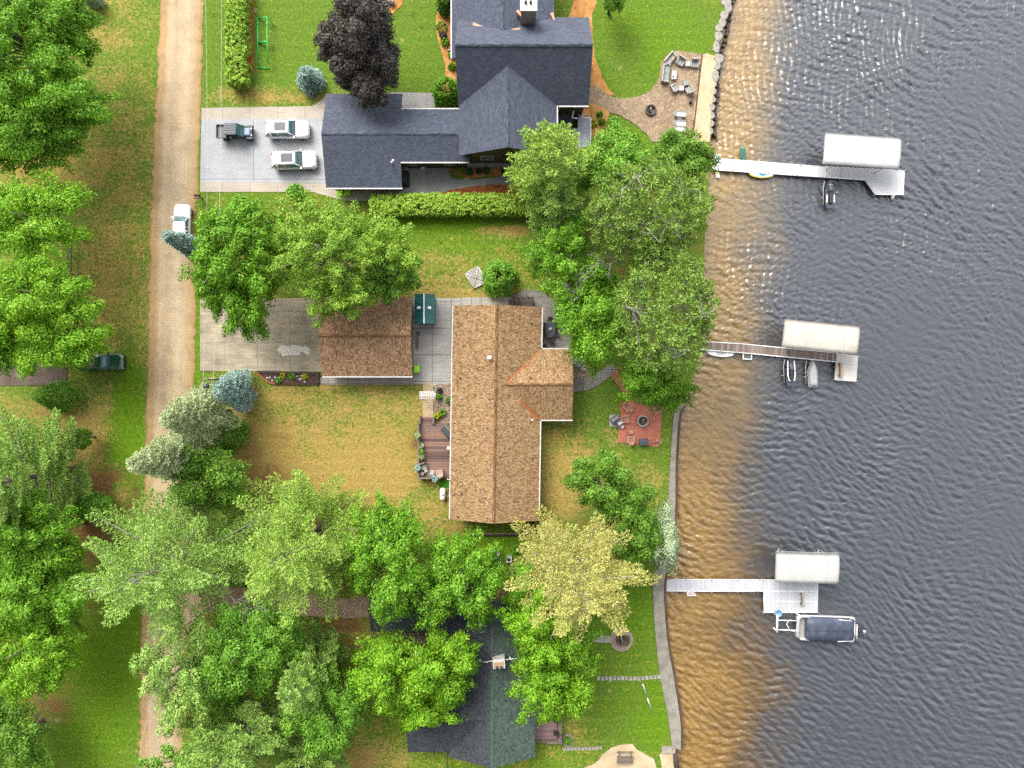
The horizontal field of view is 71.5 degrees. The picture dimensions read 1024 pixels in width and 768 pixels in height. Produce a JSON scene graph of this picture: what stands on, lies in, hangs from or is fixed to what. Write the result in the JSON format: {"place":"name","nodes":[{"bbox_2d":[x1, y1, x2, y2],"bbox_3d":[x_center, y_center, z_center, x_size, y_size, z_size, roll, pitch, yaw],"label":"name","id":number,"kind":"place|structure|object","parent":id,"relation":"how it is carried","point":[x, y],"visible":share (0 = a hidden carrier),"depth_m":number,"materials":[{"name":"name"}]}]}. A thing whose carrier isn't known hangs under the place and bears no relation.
{"place":"outdoors","nodes":[
{"label":"outdoors","id":0,"kind":"place"},
{"bbox_2d":[0,363,66,385],"bbox_3d":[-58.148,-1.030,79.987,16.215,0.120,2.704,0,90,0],"label":"driveway","id":1,"kind":"structure","parent":0,"point":[46,376],"depth_m":79.93,"materials":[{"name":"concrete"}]},
{"bbox_2d":[138,0,204,767],"bbox_3d":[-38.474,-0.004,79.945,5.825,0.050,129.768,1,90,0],"label":"road","id":2,"kind":"structure","parent":0,"point":[171,358],"depth_m":79.92,"materials":[{"name":"gravel"}]},
{"bbox_2d":[171,204,192,234],"bbox_3d":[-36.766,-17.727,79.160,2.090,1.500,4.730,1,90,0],"label":"white car","id":3,"kind":"object","parent":2,"relation":"on","point":[183,213],"visible":0.55,"depth_m":78.96,"materials":[{"name":"paint"}]},
{"bbox_2d":[200,298,321,371],"bbox_3d":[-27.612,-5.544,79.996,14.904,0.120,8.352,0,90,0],"label":"driveway","id":4,"kind":"structure","parent":0,"point":[289,315],"depth_m":79.94,"materials":[{"name":"concrete"}]},
{"bbox_2d":[278,345,309,355],"bbox_3d":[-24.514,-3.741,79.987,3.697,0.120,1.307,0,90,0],"label":"driveway patch","id":5,"kind":"object","parent":4,"relation":"on","point":[290,350],"visible":1,"depth_m":79.93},
{"bbox_2d":[200,118,325,183],"bbox_3d":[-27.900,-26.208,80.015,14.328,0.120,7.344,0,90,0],"label":"driveway","id":6,"kind":"structure","parent":0,"point":[243,160],"depth_m":79.95,"materials":[{"name":"grey concrete"}]},
{"bbox_2d":[216,123,253,140],"bbox_3d":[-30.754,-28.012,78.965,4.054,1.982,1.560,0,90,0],"label":"utility vehicle","id":7,"kind":"object","parent":6,"relation":"on","point":[226,131],"visible":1,"depth_m":78.88,"materials":[{"name":"black plastic"}]},
{"bbox_2d":[265,118,310,140],"bbox_3d":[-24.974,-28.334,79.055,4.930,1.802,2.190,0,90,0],"label":"white car","id":8,"kind":"object","parent":6,"relation":"on","point":[276,130],"visible":1,"depth_m":78.69,"materials":[{"name":"paint"}]},
{"bbox_2d":[271,149,317,170],"bbox_3d":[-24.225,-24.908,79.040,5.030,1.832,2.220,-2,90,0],"label":"white car","id":9,"kind":"object","parent":6,"relation":"on","point":[294,160],"visible":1,"depth_m":78.65,"materials":[{"name":"paint"}]},
{"bbox_2d":[0,0,724,767],"bbox_3d":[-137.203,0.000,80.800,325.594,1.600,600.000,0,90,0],"label":"lawn","id":10,"kind":"structure","parent":0,"point":[358,436],"depth_m":80.00,"materials":[{"name":"plant"}]},
{"bbox_2d":[0,291,21,377],"bbox_3d":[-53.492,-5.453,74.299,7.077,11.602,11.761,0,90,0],"label":"maple tree","id":11,"kind":"object","parent":10,"relation":"on","point":[4,329],"visible":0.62,"depth_m":71.92,"materials":[{"name":"green plant"}]},
{"bbox_2d":[0,689,56,767],"bbox_3d":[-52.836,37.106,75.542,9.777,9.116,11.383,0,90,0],"label":"leafy tree","id":12,"kind":"object","parent":10,"relation":"on","point":[27,746],"visible":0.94,"depth_m":73.59,"materials":[{"name":"green plant"}]},
{"bbox_2d":[0,595,89,707],"bbox_3d":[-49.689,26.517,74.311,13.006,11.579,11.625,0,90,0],"label":"maple tree","id":13,"kind":"object","parent":10,"relation":"on","point":[14,668],"visible":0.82,"depth_m":70.68,"materials":[{"name":"green plant"}]},
{"bbox_2d":[0,403,92,553],"bbox_3d":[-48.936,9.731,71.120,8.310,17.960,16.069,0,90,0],"label":"pine tree","id":14,"kind":"object","parent":10,"relation":"on","point":[55,452],"visible":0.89,"depth_m":72.84,"materials":[{"name":"green plant"}]},
{"bbox_2d":[0,168,97,265],"bbox_3d":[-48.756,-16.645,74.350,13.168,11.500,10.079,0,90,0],"label":"maple tree","id":15,"kind":"object","parent":10,"relation":"on","point":[38,205],"visible":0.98,"depth_m":70.95,"materials":[{"name":"green plant"}]},
{"bbox_2d":[0,482,99,636],"bbox_3d":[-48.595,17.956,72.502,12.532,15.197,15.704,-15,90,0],"label":"maple tree","id":16,"kind":"object","parent":10,"relation":"on","point":[23,573],"visible":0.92,"depth_m":69.37,"materials":[{"name":"green plant"}]},
{"bbox_2d":[30,379,84,413],"bbox_3d":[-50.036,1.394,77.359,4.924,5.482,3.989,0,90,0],"label":"evergreen shrub","id":17,"kind":"object","parent":10,"relation":"on","point":[43,395],"visible":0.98,"depth_m":77.46,"materials":[{"name":"green plant"}]},
{"bbox_2d":[0,252,115,380],"bbox_3d":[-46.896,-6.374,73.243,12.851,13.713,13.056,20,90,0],"label":"maple tree","id":18,"kind":"object","parent":10,"relation":"on","point":[44,312],"visible":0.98,"depth_m":70.80,"materials":[{"name":"green plant"}]},
{"bbox_2d":[0,0,124,179],"bbox_3d":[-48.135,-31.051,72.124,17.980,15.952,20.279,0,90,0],"label":"maple tree","id":19,"kind":"object","parent":10,"relation":"on","point":[42,104],"visible":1,"depth_m":69.43,"materials":[{"name":"green plant"}]},
{"bbox_2d":[69,427,95,449],"bbox_3d":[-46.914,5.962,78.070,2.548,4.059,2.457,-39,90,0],"label":"leafy tree","id":20,"kind":"object","parent":10,"relation":"on","point":[83,437],"visible":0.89,"depth_m":76.92,"materials":[{"name":"green plant"}]},
{"bbox_2d":[70,489,114,522],"bbox_3d":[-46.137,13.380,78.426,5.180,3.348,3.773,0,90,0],"label":"leafy shrub","id":21,"kind":"object","parent":10,"relation":"on","point":[101,502],"visible":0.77,"depth_m":77.37,"materials":[{"name":"green plant"}]},
{"bbox_2d":[76,352,125,371],"bbox_3d":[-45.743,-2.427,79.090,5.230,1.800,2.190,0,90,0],"label":"pickup truck","id":22,"kind":"object","parent":10,"relation":"on","point":[107,362],"visible":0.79,"depth_m":78.84,"materials":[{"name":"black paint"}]},
{"bbox_2d":[136,735,197,767],"bbox_3d":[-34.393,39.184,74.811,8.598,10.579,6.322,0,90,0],"label":"leafy tree","id":23,"kind":"object","parent":10,"relation":"on","point":[171,754],"visible":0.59,"depth_m":72.08,"materials":[{"name":"green plant"}]},
{"bbox_2d":[124,431,218,480],"bbox_3d":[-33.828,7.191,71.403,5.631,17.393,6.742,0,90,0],"label":"spruce tree","id":24,"kind":"object","parent":10,"relation":"on","point":[163,458],"visible":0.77,"depth_m":67.98,"materials":[{"name":"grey plant"}]},
{"bbox_2d":[70,479,278,639],"bbox_3d":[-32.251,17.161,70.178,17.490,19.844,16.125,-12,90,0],"label":"pine tree","id":25,"kind":"object","parent":10,"relation":"on","point":[155,594],"visible":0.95,"depth_m":68.20,"materials":[{"name":"green plant"}]},
{"bbox_2d":[128,593,225,741],"bbox_3d":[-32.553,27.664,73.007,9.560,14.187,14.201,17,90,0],"label":"pine tree","id":26,"kind":"object","parent":10,"relation":"on","point":[159,679],"visible":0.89,"depth_m":68.76,"materials":[{"name":"green plant"}]},
{"bbox_2d":[161,230,200,260],"bbox_3d":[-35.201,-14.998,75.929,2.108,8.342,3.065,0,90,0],"label":"blue spruce","id":27,"kind":"object","parent":10,"relation":"on","point":[182,243],"visible":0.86,"depth_m":74.92,"materials":[{"name":"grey plant"}]},
{"bbox_2d":[159,377,241,445],"bbox_3d":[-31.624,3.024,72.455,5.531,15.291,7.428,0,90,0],"label":"spruce tree","id":28,"kind":"object","parent":10,"relation":"on","point":[191,414],"visible":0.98,"depth_m":70.94,"materials":[{"name":"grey plant"}]},
{"bbox_2d":[158,441,255,517],"bbox_3d":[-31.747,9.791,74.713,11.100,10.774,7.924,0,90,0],"label":"maple tree","id":29,"kind":"object","parent":10,"relation":"on","point":[228,492],"visible":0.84,"depth_m":71.61,"materials":[{"name":"green plant"}]},
{"bbox_2d":[210,413,250,453],"bbox_3d":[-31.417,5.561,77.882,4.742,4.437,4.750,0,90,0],"label":"leafy shrub","id":30,"kind":"object","parent":10,"relation":"on","point":[235,442],"visible":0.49,"depth_m":77.75,"materials":[{"name":"green plant"}]},
{"bbox_2d":[177,193,289,345],"bbox_3d":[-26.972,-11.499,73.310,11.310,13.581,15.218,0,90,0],"label":"maple tree","id":31,"kind":"object","parent":10,"relation":"on","point":[223,284],"visible":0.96,"depth_m":69.58,"materials":[{"name":"green plant"}]},
{"bbox_2d":[212,365,257,413],"bbox_3d":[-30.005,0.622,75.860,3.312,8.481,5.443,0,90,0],"label":"blue spruce","id":32,"kind":"object","parent":10,"relation":"on","point":[229,387],"visible":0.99,"depth_m":76.02,"materials":[{"name":"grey plant"}]},
{"bbox_2d":[178,594,306,724],"bbox_3d":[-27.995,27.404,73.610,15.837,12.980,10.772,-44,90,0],"label":"oak tree","id":33,"kind":"object","parent":10,"relation":"on","point":[238,658],"visible":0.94,"depth_m":69.45,"materials":[{"name":"green plant"}]},
{"bbox_2d":[173,688,311,767],"bbox_3d":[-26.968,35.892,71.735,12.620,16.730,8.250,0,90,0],"label":"pine tree","id":34,"kind":"object","parent":10,"relation":"on","point":[255,732],"visible":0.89,"depth_m":70.63,"materials":[{"name":"green plant"}]},
{"bbox_2d":[236,0,253,77],"bbox_3d":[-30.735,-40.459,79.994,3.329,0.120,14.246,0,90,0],"label":"mulch bed","id":35,"kind":"object","parent":10,"relation":"on","point":[250,59],"visible":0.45,"depth_m":79.93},
{"bbox_2d":[223,0,252,89],"bbox_3d":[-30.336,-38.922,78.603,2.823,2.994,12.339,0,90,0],"label":"hedge","id":36,"kind":"object","parent":35,"relation":"on","point":[235,28],"visible":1,"depth_m":77.76,"materials":[{"name":"green plant"}]},
{"bbox_2d":[201,96,325,119],"bbox_3d":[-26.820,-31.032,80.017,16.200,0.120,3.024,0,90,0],"label":"driveway border","id":37,"kind":"object","parent":10,"relation":"on","point":[316,110],"visible":0.61,"depth_m":79.96,"materials":[{"name":"beige concrete"}]},
{"bbox_2d":[183,578,368,631],"bbox_3d":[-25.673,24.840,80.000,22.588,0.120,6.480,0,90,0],"label":"dirt drive","id":38,"kind":"structure","parent":10,"relation":"on","point":[356,607],"depth_m":79.94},
{"bbox_2d":[260,373,314,382],"bbox_3d":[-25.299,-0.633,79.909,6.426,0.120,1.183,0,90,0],"label":"flower bed","id":39,"kind":"object","parent":10,"relation":"on","point":[310,379],"visible":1,"depth_m":79.85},
{"bbox_2d":[257,371,319,384],"bbox_3d":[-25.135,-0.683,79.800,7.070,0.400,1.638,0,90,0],"label":"bed edging","id":40,"kind":"object","parent":10,"relation":"on","point":[317,378],"visible":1,"depth_m":79.65,"materials":[{"name":"stone"}]},
{"bbox_2d":[266,730,351,767],"bbox_3d":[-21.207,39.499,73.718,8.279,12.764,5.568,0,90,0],"label":"pine tree","id":41,"kind":"object","parent":10,"relation":"on","point":[299,760],"visible":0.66,"depth_m":73.56,"materials":[{"name":"green plant"}]},
{"bbox_2d":[275,620,348,717],"bbox_3d":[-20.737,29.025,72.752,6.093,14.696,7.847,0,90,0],"label":"pine tree","id":42,"kind":"object","parent":10,"relation":"on","point":[296,676],"visible":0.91,"depth_m":70.75,"materials":[{"name":"green plant"}]},
{"bbox_2d":[296,65,327,98],"bbox_3d":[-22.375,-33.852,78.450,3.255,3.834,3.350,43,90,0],"label":"blue spruce","id":43,"kind":"object","parent":10,"relation":"on","point":[309,79],"visible":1,"depth_m":78.35,"materials":[{"name":"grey plant"}]},
{"bbox_2d":[232,468,395,629],"bbox_3d":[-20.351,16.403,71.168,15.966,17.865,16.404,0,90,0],"label":"pine tree","id":44,"kind":"object","parent":10,"relation":"on","point":[294,517],"visible":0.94,"depth_m":68.59,"materials":[{"name":"green plant"}]},
{"bbox_2d":[279,663,370,762],"bbox_3d":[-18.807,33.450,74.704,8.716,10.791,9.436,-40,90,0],"label":"maple tree","id":45,"kind":"object","parent":10,"relation":"on","point":[347,709],"visible":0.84,"depth_m":71.31,"materials":[{"name":"green plant"}]},
{"bbox_2d":[200,177,469,200],"bbox_3d":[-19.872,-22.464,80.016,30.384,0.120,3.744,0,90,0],"label":"driveway border","id":46,"kind":"object","parent":10,"relation":"on","point":[321,189],"visible":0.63,"depth_m":79.96,"materials":[{"name":"beige concrete"}]},
{"bbox_2d":[266,187,422,329],"bbox_3d":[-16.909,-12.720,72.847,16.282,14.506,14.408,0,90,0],"label":"oak tree","id":47,"kind":"object","parent":10,"relation":"on","point":[339,247],"visible":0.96,"depth_m":69.81,"materials":[{"name":"green plant"}]},
{"bbox_2d":[312,0,403,111],"bbox_3d":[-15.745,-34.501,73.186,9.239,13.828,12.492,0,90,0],"label":"purple maple","id":48,"kind":"object","parent":10,"relation":"on","point":[357,52],"visible":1,"depth_m":70.99,"materials":[{"name":"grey plant"}]},
{"bbox_2d":[318,297,412,377],"bbox_3d":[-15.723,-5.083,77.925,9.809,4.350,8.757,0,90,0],"label":"garage","id":49,"kind":"structure","parent":10,"relation":"on","point":[376,341],"depth_m":76.49,"materials":[{"name":"brown"}]},
{"bbox_2d":[320,378,416,384],"bbox_3d":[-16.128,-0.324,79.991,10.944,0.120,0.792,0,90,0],"label":"walkway","id":50,"kind":"structure","parent":10,"relation":"on","point":[365,381],"depth_m":79.93,"materials":[{"name":"concrete"}]},
{"bbox_2d":[364,244,424,305],"bbox_3d":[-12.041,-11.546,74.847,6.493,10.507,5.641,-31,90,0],"label":"leafy tree","id":51,"kind":"object","parent":10,"relation":"on","point":[404,280],"visible":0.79,"depth_m":71.97,"materials":[{"name":"green plant"}]},
{"bbox_2d":[341,487,449,632],"bbox_3d":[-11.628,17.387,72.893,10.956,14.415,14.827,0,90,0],"label":"maple tree","id":52,"kind":"object","parent":10,"relation":"on","point":[398,587],"visible":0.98,"depth_m":69.09,"materials":[{"name":"green plant"}]},
{"bbox_2d":[342,622,484,732],"bbox_3d":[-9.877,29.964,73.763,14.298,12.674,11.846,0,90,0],"label":"maple tree","id":53,"kind":"object","parent":10,"relation":"on","point":[418,691],"visible":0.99,"depth_m":70.75,"materials":[{"name":"green plant"}]},
{"bbox_2d":[414,293,435,323],"bbox_3d":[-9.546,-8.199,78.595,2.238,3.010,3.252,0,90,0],"label":"garden shed","id":54,"kind":"structure","parent":10,"relation":"on","point":[424,308],"depth_m":77.43,"materials":[{"name":"green metal"}]},
{"bbox_2d":[418,416,449,478],"bbox_3d":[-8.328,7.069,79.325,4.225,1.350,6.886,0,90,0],"label":"front deck","id":55,"kind":"structure","parent":10,"relation":"on","point":[434,440],"depth_m":79.45,"materials":[{"name":"brown wood"}]},
{"bbox_2d":[411,298,459,385],"bbox_3d":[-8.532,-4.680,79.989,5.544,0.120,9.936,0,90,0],"label":"walkway","id":56,"kind":"structure","parent":10,"relation":"on","point":[432,356],"depth_m":79.93,"materials":[{"name":"concrete"}]},
{"bbox_2d":[433,383,450,423],"bbox_3d":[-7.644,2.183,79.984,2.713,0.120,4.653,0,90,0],"label":"gravel bed","id":57,"kind":"object","parent":10,"relation":"on","point":[442,403],"visible":0.47,"depth_m":79.92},
{"bbox_2d":[430,75,457,107],"bbox_3d":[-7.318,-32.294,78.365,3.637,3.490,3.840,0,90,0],"label":"leafy shrub","id":58,"kind":"object","parent":10,"relation":"on","point":[445,100],"visible":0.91,"depth_m":77.98,"materials":[{"name":"green plant"}]},
{"bbox_2d":[436,0,456,92],"bbox_3d":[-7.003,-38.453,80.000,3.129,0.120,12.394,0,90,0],"label":"mulch bed","id":59,"kind":"object","parent":10,"relation":"on","point":[447,61],"visible":0.27,"depth_m":79.94,"materials":[{"name":"brown wood"}]},
{"bbox_2d":[368,191,529,218],"bbox_3d":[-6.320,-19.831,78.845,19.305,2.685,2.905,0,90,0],"label":"hedge","id":60,"kind":"object","parent":10,"relation":"on","point":[505,205],"visible":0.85,"depth_m":78.05,"materials":[{"name":"green plant"}]},
{"bbox_2d":[368,576,534,767],"bbox_3d":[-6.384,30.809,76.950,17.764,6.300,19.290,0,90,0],"label":"cottage","id":61,"kind":"structure","parent":10,"relation":"on","point":[487,733],"depth_m":75.70,"materials":[{"name":"grey"}]},
{"bbox_2d":[321,0,592,190],"bbox_3d":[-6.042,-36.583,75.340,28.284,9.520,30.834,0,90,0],"label":"lake house","id":62,"kind":"structure","parent":10,"relation":"on","point":[520,64],"depth_m":74.21,"materials":[{"name":"stone"}]},
{"bbox_2d":[411,524,512,632],"bbox_3d":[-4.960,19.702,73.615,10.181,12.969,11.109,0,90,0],"label":"maple tree","id":63,"kind":"object","parent":10,"relation":"on","point":[459,557],"visible":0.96,"depth_m":69.83,"materials":[{"name":"green plant"}]},
{"bbox_2d":[391,632,544,657],"bbox_3d":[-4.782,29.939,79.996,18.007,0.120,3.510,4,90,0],"label":"patio","id":64,"kind":"structure","parent":10,"relation":"on","point":[421,636],"depth_m":79.94,"materials":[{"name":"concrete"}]},
{"bbox_2d":[392,168,543,194],"bbox_3d":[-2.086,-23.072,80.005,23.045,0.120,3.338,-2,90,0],"label":"walkway","id":65,"kind":"structure","parent":10,"relation":"on","point":[431,180],"depth_m":79.95,"materials":[{"name":"concrete"}]},
{"bbox_2d":[442,184,517,199],"bbox_3d":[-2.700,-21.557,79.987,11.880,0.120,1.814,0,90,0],"label":"mulch bed","id":66,"kind":"object","parent":10,"relation":"on","point":[497,189],"visible":0.31,"depth_m":79.93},
{"bbox_2d":[447,168,514,178],"bbox_3d":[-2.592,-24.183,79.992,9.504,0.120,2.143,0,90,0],"label":"mulch bed","id":67,"kind":"object","parent":10,"relation":"on","point":[495,172],"visible":0.32,"depth_m":79.93,"materials":[{"name":"brown wood"}]},
{"bbox_2d":[460,297,511,305],"bbox_3d":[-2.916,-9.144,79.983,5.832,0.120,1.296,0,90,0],"label":"walkway","id":68,"kind":"structure","parent":10,"relation":"on","point":[464,301],"depth_m":79.92,"materials":[{"name":"concrete"}]},
{"bbox_2d":[481,259,518,298],"bbox_3d":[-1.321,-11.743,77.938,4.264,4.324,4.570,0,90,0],"label":"leafy shrub","id":69,"kind":"object","parent":10,"relation":"on","point":[504,287],"visible":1,"depth_m":77.55,"materials":[{"name":"green plant"}]},
{"bbox_2d":[447,304,573,523],"bbox_3d":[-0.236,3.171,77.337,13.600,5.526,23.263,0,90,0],"label":"ranch house","id":70,"kind":"structure","parent":10,"relation":"on","point":[512,384],"depth_m":75.95,"materials":[{"name":"beige"}]},
{"bbox_2d":[501,561,553,613],"bbox_3d":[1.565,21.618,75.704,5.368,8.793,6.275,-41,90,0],"label":"leafy tree","id":71,"kind":"object","parent":10,"relation":"on","point":[512,597],"visible":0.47,"depth_m":72.78,"materials":[{"name":"green plant"}]},
{"bbox_2d":[512,289,571,347],"bbox_3d":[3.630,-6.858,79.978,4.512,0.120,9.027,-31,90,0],"label":"patio","id":72,"kind":"structure","parent":10,"relation":"on","point":[545,303],"depth_m":79.92,"materials":[{"name":"stone"}]},
{"bbox_2d":[535,702,561,743],"bbox_3d":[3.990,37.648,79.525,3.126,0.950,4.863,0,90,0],"label":"deck","id":73,"kind":"structure","parent":10,"relation":"on","point":[543,733],"depth_m":79.50,"materials":[{"name":"brown wood"}]},
{"bbox_2d":[490,578,608,727],"bbox_3d":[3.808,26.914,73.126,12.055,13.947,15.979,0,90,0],"label":"maple tree","id":74,"kind":"object","parent":10,"relation":"on","point":[539,665],"visible":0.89,"depth_m":70.24,"materials":[{"name":"green plant"}]},
{"bbox_2d":[503,118,603,227],"bbox_3d":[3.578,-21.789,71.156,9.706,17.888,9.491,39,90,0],"label":"white pine","id":75,"kind":"object","parent":10,"relation":"on","point":[552,154],"visible":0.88,"depth_m":66.93,"materials":[{"name":"grey plant"}]},
{"bbox_2d":[525,180,594,238],"bbox_3d":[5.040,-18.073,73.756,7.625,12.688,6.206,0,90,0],"label":"white pine","id":76,"kind":"object","parent":10,"relation":"on","point":[553,206],"visible":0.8,"depth_m":70.46,"materials":[{"name":"grey plant"}]},
{"bbox_2d":[516,213,611,304],"bbox_3d":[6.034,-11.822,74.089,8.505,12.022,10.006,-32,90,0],"label":"leafy tree","id":77,"kind":"object","parent":10,"relation":"on","point":[571,240],"visible":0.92,"depth_m":70.54,"materials":[{"name":"green plant"}]},
{"bbox_2d":[558,111,591,147],"bbox_3d":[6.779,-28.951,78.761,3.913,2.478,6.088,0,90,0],"label":"raised deck","id":78,"kind":"structure","parent":10,"relation":"on","point":[583,128],"depth_m":78.68,"materials":[{"name":"grey wood"}]},
{"bbox_2d":[502,505,661,645],"bbox_3d":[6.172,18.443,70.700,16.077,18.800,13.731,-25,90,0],"label":"leafy tree","id":79,"kind":"object","parent":10,"relation":"on","point":[569,578],"visible":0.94,"depth_m":67.56,"materials":[{"name":"yellow plant"}]},
{"bbox_2d":[569,0,614,95],"bbox_3d":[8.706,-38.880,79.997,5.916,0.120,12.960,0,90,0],"label":"mulch bed","id":80,"kind":"object","parent":10,"relation":"on","point":[582,8],"visible":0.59,"depth_m":79.94,"materials":[{"name":"brown wood"}]},
{"bbox_2d":[573,365,616,391],"bbox_3d":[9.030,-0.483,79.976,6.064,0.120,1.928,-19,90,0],"label":"walkway","id":81,"kind":"structure","parent":10,"relation":"on","point":[585,384],"depth_m":79.92,"materials":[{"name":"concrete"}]},
{"bbox_2d":[551,268,639,382],"bbox_3d":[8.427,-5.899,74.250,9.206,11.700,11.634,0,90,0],"label":"leafy tree","id":82,"kind":"object","parent":10,"relation":"on","point":[585,344],"visible":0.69,"depth_m":70.39,"materials":[{"name":"green plant"}]},
{"bbox_2d":[583,103,608,137],"bbox_3d":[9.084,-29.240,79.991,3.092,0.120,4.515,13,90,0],"label":"mulch bed","id":83,"kind":"object","parent":10,"relation":"on","point":[592,109],"visible":0.4,"depth_m":79.93,"materials":[{"name":"brown wood"}]},
{"bbox_2d":[560,445,659,549],"bbox_3d":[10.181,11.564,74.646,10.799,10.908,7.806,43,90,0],"label":"maple tree","id":84,"kind":"object","parent":10,"relation":"on","point":[617,497],"visible":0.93,"depth_m":71.54,"materials":[{"name":"green plant"}]},
{"bbox_2d":[576,116,654,196],"bbox_3d":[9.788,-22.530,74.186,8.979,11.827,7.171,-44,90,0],"label":"leafy tree","id":85,"kind":"object","parent":10,"relation":"on","point":[624,152],"visible":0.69,"depth_m":71.00,"materials":[{"name":"green plant"}]},
{"bbox_2d":[585,744,655,767],"bbox_3d":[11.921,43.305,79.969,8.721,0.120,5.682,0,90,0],"label":"sand","id":86,"kind":"structure","parent":10,"relation":"on","point":[607,758],"depth_m":79.91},
{"bbox_2d":[596,502,663,575],"bbox_3d":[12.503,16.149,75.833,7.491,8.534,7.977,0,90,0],"label":"leafy tree","id":87,"kind":"object","parent":10,"relation":"on","point":[646,545],"visible":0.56,"depth_m":72.67,"materials":[{"name":"green plant"}]},
{"bbox_2d":[618,401,661,446],"bbox_3d":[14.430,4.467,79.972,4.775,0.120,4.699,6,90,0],"label":"patio","id":88,"kind":"structure","parent":10,"relation":"on","point":[651,431],"depth_m":79.91,"materials":[{"name":"brick"}]},
{"bbox_2d":[582,151,716,266],"bbox_3d":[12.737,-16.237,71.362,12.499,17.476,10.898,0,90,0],"label":"red pine","id":89,"kind":"object","parent":10,"relation":"on","point":[689,189],"visible":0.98,"depth_m":65.64,"materials":[{"name":"green plant"}]},
{"bbox_2d":[612,353,702,414],"bbox_3d":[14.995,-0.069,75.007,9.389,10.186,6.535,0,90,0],"label":"ash tree","id":90,"kind":"object","parent":10,"relation":"on","point":[658,387],"visible":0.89,"depth_m":72.15,"materials":[{"name":"green plant"}]},
{"bbox_2d":[648,495,681,579],"bbox_3d":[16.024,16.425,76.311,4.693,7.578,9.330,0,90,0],"label":"willow tree","id":91,"kind":"object","parent":10,"relation":"on","point":[669,551],"visible":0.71,"depth_m":74.76,"materials":[{"name":"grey plant"}]},
{"bbox_2d":[609,238,721,378],"bbox_3d":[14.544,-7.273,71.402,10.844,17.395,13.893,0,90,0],"label":"leafy tree","id":92,"kind":"object","parent":10,"relation":"on","point":[698,319],"visible":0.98,"depth_m":65.65,"materials":[{"name":"green plant"}]},
{"bbox_2d":[653,405,686,749],"bbox_3d":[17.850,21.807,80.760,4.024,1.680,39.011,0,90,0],"label":"seawall","id":93,"kind":"object","parent":10,"relation":"on","point":[669,684],"visible":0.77,"depth_m":79.92,"materials":[{"name":"concrete"}]},
{"bbox_2d":[638,126,722,193],"bbox_3d":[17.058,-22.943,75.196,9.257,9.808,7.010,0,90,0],"label":"leafy tree","id":94,"kind":"object","parent":10,"relation":"on","point":[687,149],"visible":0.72,"depth_m":71.54,"materials":[{"name":"green plant"}]},
{"bbox_2d":[693,54,715,141],"bbox_3d":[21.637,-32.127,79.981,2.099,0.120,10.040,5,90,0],"label":"sand","id":95,"kind":"structure","parent":10,"relation":"on","point":[704,102],"depth_m":79.92,"materials":[{"name":"sand"}]},
{"bbox_2d":[392,92,444,107],"bbox_3d":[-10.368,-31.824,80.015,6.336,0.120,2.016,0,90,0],"label":"path","id":96,"kind":"structure","parent":0,"point":[417,100],"depth_m":79.95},
{"bbox_2d":[423,383,432,416],"bbox_3d":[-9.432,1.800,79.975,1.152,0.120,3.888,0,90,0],"label":"path","id":97,"kind":"structure","parent":0,"point":[427,407],"depth_m":79.92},
{"bbox_2d":[589,51,700,141],"bbox_3d":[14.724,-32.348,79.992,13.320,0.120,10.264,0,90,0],"label":"patio","id":98,"kind":"structure","parent":0,"point":[663,99],"depth_m":79.93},
{"bbox_2d":[666,0,1023,767],"bbox_3d":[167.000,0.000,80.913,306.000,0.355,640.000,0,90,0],"label":"lake","id":99,"kind":"structure","parent":0,"point":[892,476],"depth_m":80.90,"materials":[{"name":"liquid"}]},
{"bbox_2d":[666,577,819,613],"bbox_3d":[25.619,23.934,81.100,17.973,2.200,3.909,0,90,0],"label":"dock","id":100,"kind":"object","parent":99,"relation":"in","point":[784,597],"visible":0.88,"depth_m":80.33,"materials":[{"name":"white paint"}]},
{"bbox_2d":[700,341,859,381],"bbox_3d":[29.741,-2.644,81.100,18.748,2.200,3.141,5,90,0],"label":"dock","id":101,"kind":"object","parent":99,"relation":"in","point":[850,363],"visible":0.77,"depth_m":80.35,"materials":[{"name":"grey wood"}]},
{"bbox_2d":[781,359,795,385],"bbox_3d":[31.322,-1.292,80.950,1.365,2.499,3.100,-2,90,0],"label":"jet ski","id":102,"kind":"object","parent":99,"relation":"on","point":[790,372],"visible":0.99,"depth_m":80.00,"materials":[{"name":"white plastic"}]},
{"bbox_2d":[775,547,839,583],"bbox_3d":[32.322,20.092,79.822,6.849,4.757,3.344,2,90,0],"label":"boat lift","id":103,"kind":"object","parent":99,"relation":"in","point":[809,567],"visible":0.98,"depth_m":77.53,"materials":[{"name":"fabric"}]},
{"bbox_2d":[712,158,905,195],"bbox_3d":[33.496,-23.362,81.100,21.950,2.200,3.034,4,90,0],"label":"dock","id":104,"kind":"object","parent":99,"relation":"in","point":[885,182],"visible":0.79,"depth_m":80.35,"materials":[{"name":"white paint"}]},
{"bbox_2d":[782,319,859,354],"bbox_3d":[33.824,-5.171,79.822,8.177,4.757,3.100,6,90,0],"label":"boat lift","id":105,"kind":"object","parent":99,"relation":"in","point":[819,336],"visible":0.9,"depth_m":77.52,"materials":[{"name":"fabric"}]},
{"bbox_2d":[821,180,834,208],"bbox_3d":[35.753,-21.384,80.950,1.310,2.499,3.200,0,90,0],"label":"jet ski","id":106,"kind":"object","parent":99,"relation":"on","point":[830,197],"visible":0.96,"depth_m":80.08,"materials":[{"name":"black plastic"}]},
{"bbox_2d":[794,614,865,641],"bbox_3d":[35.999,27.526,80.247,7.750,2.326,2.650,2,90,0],"label":"pontoon boat","id":107,"kind":"object","parent":99,"relation":"on","point":[832,628],"visible":1,"depth_m":79.35,"materials":[{"name":"metal"}]},
{"bbox_2d":[823,133,900,173],"bbox_3d":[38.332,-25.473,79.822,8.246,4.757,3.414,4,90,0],"label":"boat lift","id":108,"kind":"object","parent":99,"relation":"in","point":[866,151],"visible":0.94,"depth_m":77.53,"materials":[{"name":"white plastic"}]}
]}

